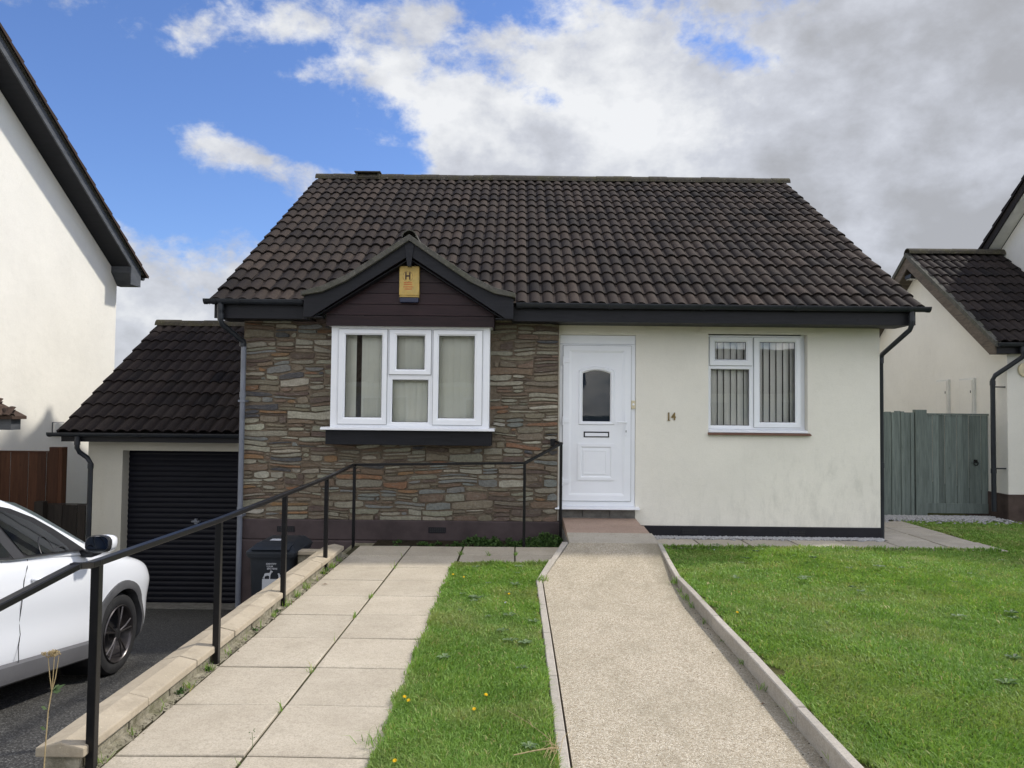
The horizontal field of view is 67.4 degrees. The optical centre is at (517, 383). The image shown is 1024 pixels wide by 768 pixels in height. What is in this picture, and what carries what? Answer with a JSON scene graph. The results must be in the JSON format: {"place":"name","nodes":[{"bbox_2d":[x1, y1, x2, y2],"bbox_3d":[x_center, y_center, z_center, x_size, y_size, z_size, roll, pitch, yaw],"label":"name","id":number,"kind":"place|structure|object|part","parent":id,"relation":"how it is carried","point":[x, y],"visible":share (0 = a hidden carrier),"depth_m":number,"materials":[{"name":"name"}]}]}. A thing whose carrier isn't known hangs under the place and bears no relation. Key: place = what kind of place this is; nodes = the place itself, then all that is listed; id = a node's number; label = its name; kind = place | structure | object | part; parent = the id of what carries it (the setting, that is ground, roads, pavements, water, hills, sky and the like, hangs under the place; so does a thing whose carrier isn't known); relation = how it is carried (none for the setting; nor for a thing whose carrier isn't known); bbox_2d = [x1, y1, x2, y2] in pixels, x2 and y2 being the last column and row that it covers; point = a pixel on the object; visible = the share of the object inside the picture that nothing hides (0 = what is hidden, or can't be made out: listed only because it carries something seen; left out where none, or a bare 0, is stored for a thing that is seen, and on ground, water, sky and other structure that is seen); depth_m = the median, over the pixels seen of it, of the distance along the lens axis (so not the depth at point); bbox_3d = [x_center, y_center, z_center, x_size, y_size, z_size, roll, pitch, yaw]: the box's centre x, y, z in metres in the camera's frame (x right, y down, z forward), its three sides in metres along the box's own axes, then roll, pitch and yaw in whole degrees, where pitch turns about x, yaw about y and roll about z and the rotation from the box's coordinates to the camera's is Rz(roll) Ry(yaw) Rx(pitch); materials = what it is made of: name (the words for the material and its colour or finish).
{"place":"outdoors","nodes":[
{"label":"outdoors","id":0,"kind":"place"},
{"bbox_2d":[0,609,232,767],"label":"driveway","id":1,"kind":"structure","parent":0,"point":[163,634],"depth_m":5.90,"materials":[{"name":"grey asphalt"}]},
{"bbox_2d":[0,500,148,687],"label":"parked car","id":2,"kind":"object","parent":1,"relation":"on","point":[34,547],"visible":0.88,"depth_m":5.69,"materials":[{"name":"white paint"}]},
{"bbox_3d":[-3.516,0.929,4.628,0.243,0.413,1.072,1,-2,0],"label":"side window","id":3,"kind":"part","parent":2,"relation":"part of","materials":[{"name":"grey glass"}]},
{"bbox_3d":[-3.513,1.050,5.511,0.235,0.402,0.691,1,-2,0],"label":"side window","id":4,"kind":"part","parent":2,"relation":"part of","materials":[{"name":"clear glass"}]},
{"bbox_2d":[246,535,312,596],"bbox_3d":[-2.629,2.262,8.523,0.536,1.088,0.790,1,-2,0],"label":"wheelie bin","id":5,"kind":"object","parent":1,"relation":"on","point":[264,555],"visible":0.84,"depth_m":8.19,"materials":[{"name":"plastic"}]},
{"bbox_2d":[100,546,558,767],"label":"paving","id":6,"kind":"structure","parent":0,"point":[213,719],"depth_m":4.59,"materials":[{"name":"beige concrete"}]},
{"bbox_2d":[82,554,347,767],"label":"path edge","id":7,"kind":"object","parent":6,"relation":"on","point":[120,740],"visible":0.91,"depth_m":4.26,"materials":[{"name":"grey concrete"}]},
{"bbox_2d":[96,557,342,767],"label":"grit","id":8,"kind":"object","parent":7,"relation":"on","point":[170,702],"visible":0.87,"depth_m":4.71,"materials":[{"name":"gravel"}]},
{"bbox_2d":[174,567,329,696],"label":"weeds","id":9,"kind":"object","parent":7,"relation":"on","point":[181,690],"visible":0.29,"depth_m":4.68,"materials":[{"name":"green plant"}]},
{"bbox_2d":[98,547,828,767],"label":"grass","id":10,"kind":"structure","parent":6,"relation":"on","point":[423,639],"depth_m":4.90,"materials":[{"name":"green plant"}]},
{"bbox_2d":[396,593,554,767],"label":"lawn","id":11,"kind":"structure","parent":0,"point":[520,683],"depth_m":4.83,"materials":[{"name":"green plant"}]},
{"bbox_2d":[437,565,538,748],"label":"weeds","id":12,"kind":"object","parent":11,"relation":"on","point":[523,641],"visible":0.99,"depth_m":5.29,"materials":[{"name":"green plant"}]},
{"bbox_2d":[0,0,1023,368],"label":"sky","id":13,"kind":"structure","parent":0,"point":[199,125],"materials":[{"name":"blue"}]},
{"bbox_2d":[349,513,989,767],"bbox_3d":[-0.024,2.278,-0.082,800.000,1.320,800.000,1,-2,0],"label":"ground","id":14,"kind":"structure","parent":0,"point":[951,514],"depth_m":12.96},
{"bbox_2d":[0,447,67,511],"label":"fence","id":15,"kind":"object","parent":14,"relation":"on","point":[37,479],"visible":0.5,"depth_m":11.49,"materials":[{"name":"brown wood"}]},
{"bbox_2d":[40,649,64,767],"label":"dried weed","id":16,"kind":"object","parent":14,"relation":"on","point":[53,653],"visible":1,"depth_m":3.20,"materials":[{"name":"beige plant"}]},
{"bbox_2d":[34,501,86,541],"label":"gate","id":17,"kind":"structure","parent":14,"relation":"on","point":[70,518],"depth_m":11.26,"materials":[{"name":"brown wood"}]},
{"bbox_2d":[0,23,148,539],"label":"neighbour house","id":18,"kind":"structure","parent":14,"relation":"on","point":[70,262],"depth_m":13.01,"materials":[{"name":"white paint"}]},
{"bbox_2d":[0,398,26,429],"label":"porch","id":19,"kind":"object","parent":18,"relation":"attached to","point":[10,417],"visible":1,"depth_m":10.21,"materials":[{"name":"red tile"}]},
{"bbox_2d":[52,422,63,431],"bbox_3d":[-7.988,0.774,13.386,0.039,0.220,0.340,1,-2,0],"label":"wall box","id":20,"kind":"object","parent":18,"relation":"attached to","point":[56,426],"visible":0.45,"depth_m":13.29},
{"bbox_2d":[46,320,244,609],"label":"garage","id":21,"kind":"structure","parent":14,"relation":"on","point":[153,420],"depth_m":11.42,"materials":[{"name":"brown concrete"}]},
{"bbox_2d":[127,450,238,602],"bbox_3d":[-4.712,2.087,11.396,2.180,2.310,0.070,1,-2,0],"label":"roller door","id":22,"kind":"structure","parent":21,"relation":"in","point":[169,492],"depth_m":11.43,"materials":[{"name":"paint"}]},
{"bbox_2d":[35,543,374,767],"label":"retaining wall","id":23,"kind":"structure","parent":14,"relation":"on","point":[122,710],"depth_m":4.33,"materials":[{"name":"concrete"}]},
{"bbox_2d":[0,440,562,767],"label":"handrail","id":24,"kind":"object","parent":14,"relation":"on","point":[95,566],"visible":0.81,"depth_m":4.42,"materials":[{"name":"black metal"}]},
{"bbox_2d":[372,540,526,547],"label":"soil","id":25,"kind":"structure","parent":14,"relation":"on","point":[391,543],"depth_m":9.57,"materials":[{"name":"brown soil"}]},
{"bbox_2d":[393,532,562,547],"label":"weeds","id":26,"kind":"object","parent":25,"relation":"on","point":[544,540],"visible":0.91,"depth_m":9.40,"materials":[{"name":"green plant"}]},
{"bbox_2d":[536,542,569,767],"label":"kerb","id":27,"kind":"structure","parent":14,"relation":"on","point":[558,720],"depth_m":4.78,"materials":[{"name":"concrete"}]},
{"bbox_2d":[562,527,568,543],"bbox_3d":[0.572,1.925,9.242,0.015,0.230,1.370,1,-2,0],"label":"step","id":28,"kind":"object","parent":14,"relation":"on","point":[564,537],"visible":0.21,"depth_m":9.33,"materials":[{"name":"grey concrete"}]},
{"bbox_2d":[203,171,931,607],"bbox_3d":[0.612,-0.192,14.301,8.960,7.525,10.030,1,-2,0],"label":"bungalow","id":29,"kind":"object","parent":14,"relation":"on","point":[583,311],"visible":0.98,"depth_m":9.96,"materials":[{"name":"brown concrete"}]},
{"bbox_2d":[320,326,494,430],"bbox_3d":[-1.352,-0.063,9.708,2.155,1.292,0.400,1,-2,0],"label":"bay window","id":30,"kind":"structure","parent":29,"relation":"in","point":[480,421],"depth_m":9.59,"materials":[{"name":"white plastic"}]},
{"bbox_2d":[325,430,491,445],"bbox_3d":[-1.356,0.677,9.731,2.073,0.184,0.300,1,-2,0],"label":"window base","id":31,"kind":"structure","parent":29,"relation":"in","point":[348,437],"depth_m":9.58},
{"bbox_2d":[345,335,473,421],"bbox_3d":[-1.334,-0.084,9.744,1.910,1.200,0.040,1,-2,0],"label":"vertical blind","id":32,"kind":"object","parent":29,"relation":"attached to","point":[456,382],"visible":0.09,"depth_m":9.74,"materials":[{"name":"fabric"}]},
{"bbox_2d":[399,266,419,302],"bbox_3d":[-1.333,-1.231,9.510,0.248,0.453,0.066,1,-2,0],"label":"alarm box","id":33,"kind":"object","parent":29,"relation":"attached to","point":[409,284],"visible":1,"depth_m":9.48,"materials":[{"name":"yellow plastic"}]},
{"bbox_2d":[550,439,555,445],"bbox_3d":[0.458,0.749,9.825,0.065,0.095,0.050,1,-2,0],"label":"cable box","id":34,"kind":"object","parent":29,"relation":"attached to","point":[552,442],"visible":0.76,"depth_m":9.80,"materials":[{"name":"black paint"}]},
{"bbox_2d":[562,345,631,501],"bbox_3d":[1.034,0.508,9.978,0.899,2.025,0.116,1,-2,0],"label":"door","id":35,"kind":"structure","parent":29,"relation":"in","point":[596,451],"depth_m":9.99,"materials":[{"name":"white plastic"}]},
{"bbox_2d":[631,401,634,408],"bbox_3d":[1.511,0.268,9.994,0.053,0.105,0.033,1,-2,0],"label":"doorbell","id":36,"kind":"object","parent":29,"relation":"attached to","point":[632,404],"visible":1,"depth_m":9.98,"materials":[{"name":"beige plastic"}]},
{"bbox_2d":[667,412,675,420],"bbox_3d":[2.009,0.423,9.984,0.106,0.108,0.012,1,-2,0],"label":"house number","id":37,"kind":"object","parent":29,"relation":"attached to","point":[673,416],"visible":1,"depth_m":9.98,"materials":[{"name":"gold metal"}]},
{"bbox_2d":[711,335,793,426],"bbox_3d":[3.130,-0.025,10.209,1.480,1.250,0.040,1,-2,0],"label":"vertical blind","id":38,"kind":"object","parent":29,"relation":"attached to","point":[740,387],"visible":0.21,"depth_m":10.20,"materials":[{"name":"fabric"}]},
{"bbox_2d":[708,335,811,435],"bbox_3d":[3.150,0.007,10.042,1.330,1.325,0.180,1,-2,0],"label":"window","id":39,"kind":"structure","parent":29,"relation":"in","point":[751,362],"depth_m":10.08,"materials":[{"name":"white plastic"}]},
{"bbox_2d":[562,518,657,544],"bbox_3d":[1.080,1.877,9.239,1.000,0.336,1.390,1,-2,0],"label":"step","id":40,"kind":"object","parent":14,"relation":"on","point":[604,530],"visible":0.48,"depth_m":9.10,"materials":[{"name":"concrete"}]},
{"bbox_2d":[658,543,863,767],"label":"kerb","id":41,"kind":"structure","parent":14,"relation":"on","point":[819,736],"depth_m":4.30,"materials":[{"name":"concrete"}]},
{"bbox_2d":[884,410,927,514],"bbox_3d":[5.762,1.285,12.474,1.750,1.750,0.100,1,-2,0],"label":"fence","id":42,"kind":"object","parent":14,"relation":"on","point":[905,462],"visible":0.32,"depth_m":12.44,"materials":[{"name":"wood"}]},
{"bbox_2d":[879,248,1023,521],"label":"neighbour garage","id":43,"kind":"structure","parent":14,"relation":"on","point":[970,324],"depth_m":13.32,"materials":[{"name":"paint"}]},
{"bbox_2d":[904,274,916,280],"bbox_3d":[7.564,-2.038,14.635,0.245,0.102,0.272,1,-2,0],"label":"floodlight","id":44,"kind":"object","parent":43,"relation":"attached to","point":[910,277],"visible":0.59,"depth_m":14.61,"materials":[{"name":"black paint"}]},
{"bbox_2d":[936,379,949,412],"bbox_3d":[7.633,0.325,13.771,0.064,0.801,0.382,1,-2,0],"label":"meter box","id":45,"kind":"object","parent":43,"relation":"attached to","point":[942,396],"visible":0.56,"depth_m":13.71,"materials":[{"name":"plastic"}]},
{"bbox_2d":[936,381,946,412],"bbox_3d":[7.611,0.325,13.771,0.012,0.741,0.322,1,-2,0],"label":"door","id":46,"kind":"structure","parent":45,"relation":"in","point":[941,387],"depth_m":13.76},
{"bbox_2d":[927,413,988,513],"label":"gate","id":47,"kind":"structure","parent":43,"relation":"attached to","point":[957,478],"depth_m":12.46,"materials":[{"name":"green wood"}]},
{"bbox_2d":[959,378,975,415],"bbox_3d":[7.633,0.302,13.027,0.064,0.794,0.416,1,-2,0],"label":"meter box","id":48,"kind":"object","parent":43,"relation":"attached to","point":[967,395],"visible":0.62,"depth_m":12.97,"materials":[{"name":"plastic"}]},
{"bbox_2d":[959,380,971,415],"bbox_3d":[7.611,0.302,13.027,0.012,0.734,0.356,1,-2,0],"label":"door","id":49,"kind":"structure","parent":48,"relation":"in","point":[965,386],"depth_m":13.02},
{"bbox_2d":[1018,362,1023,376],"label":"house plaque","id":50,"kind":"object","parent":43,"relation":"attached to","point":[1021,369],"visible":1,"depth_m":11.98,"materials":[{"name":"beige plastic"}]},
{"bbox_2d":[978,175,1023,271],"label":"neighbour house","id":51,"kind":"structure","parent":14,"relation":"on","point":[1006,232],"depth_m":14.18,"materials":[{"name":"paint"}]},
{"bbox_2d":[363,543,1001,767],"bbox_3d":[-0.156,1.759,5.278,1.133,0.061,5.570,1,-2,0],"label":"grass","id":52,"kind":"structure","parent":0,"point":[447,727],"depth_m":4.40,"materials":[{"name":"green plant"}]},
{"bbox_2d":[509,711,565,764],"bbox_3d":[0.101,1.682,3.677,0.300,0.028,0.613,1,-2,0],"label":"weed","id":53,"kind":"object","parent":52,"relation":"on","point":[553,747],"visible":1,"depth_m":3.53,"materials":[{"name":"beige plant"}]},
{"bbox_2d":[543,543,829,767],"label":"path","id":54,"kind":"structure","parent":0,"point":[647,677],"depth_m":4.62,"materials":[{"name":"beige gravel"}]},
{"bbox_2d":[657,521,1006,551],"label":"paving","id":55,"kind":"structure","parent":0,"point":[901,533],"depth_m":9.68,"materials":[{"name":"grey concrete"}]},
{"bbox_2d":[665,519,1023,767],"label":"lawn","id":56,"kind":"structure","parent":0,"point":[775,670],"depth_m":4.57,"materials":[{"name":"green plant"}]},
{"bbox_2d":[713,543,1003,623],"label":"weeds","id":57,"kind":"object","parent":56,"relation":"on","point":[802,576],"visible":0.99,"depth_m":7.17,"materials":[{"name":"green plant"}]},
{"bbox_2d":[742,546,1021,683],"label":"weeds","id":58,"kind":"object","parent":56,"relation":"on","point":[1016,656],"visible":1,"depth_m":4.85,"materials":[{"name":"green plant"}]},
{"label":"paving bed","id":59,"kind":"structure","parent":0,"visible":0},
{"bbox_2d":[653,535,884,541],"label":"gravel","id":60,"kind":"structure","parent":59,"relation":"on","point":[734,538],"depth_m":9.80,"materials":[{"name":"grey gravel"}]},
{"bbox_2d":[884,514,1021,524],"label":"gravel","id":61,"kind":"structure","parent":59,"relation":"on","point":[955,518],"depth_m":11.92,"materials":[{"name":"grey gravel"}]}
]}

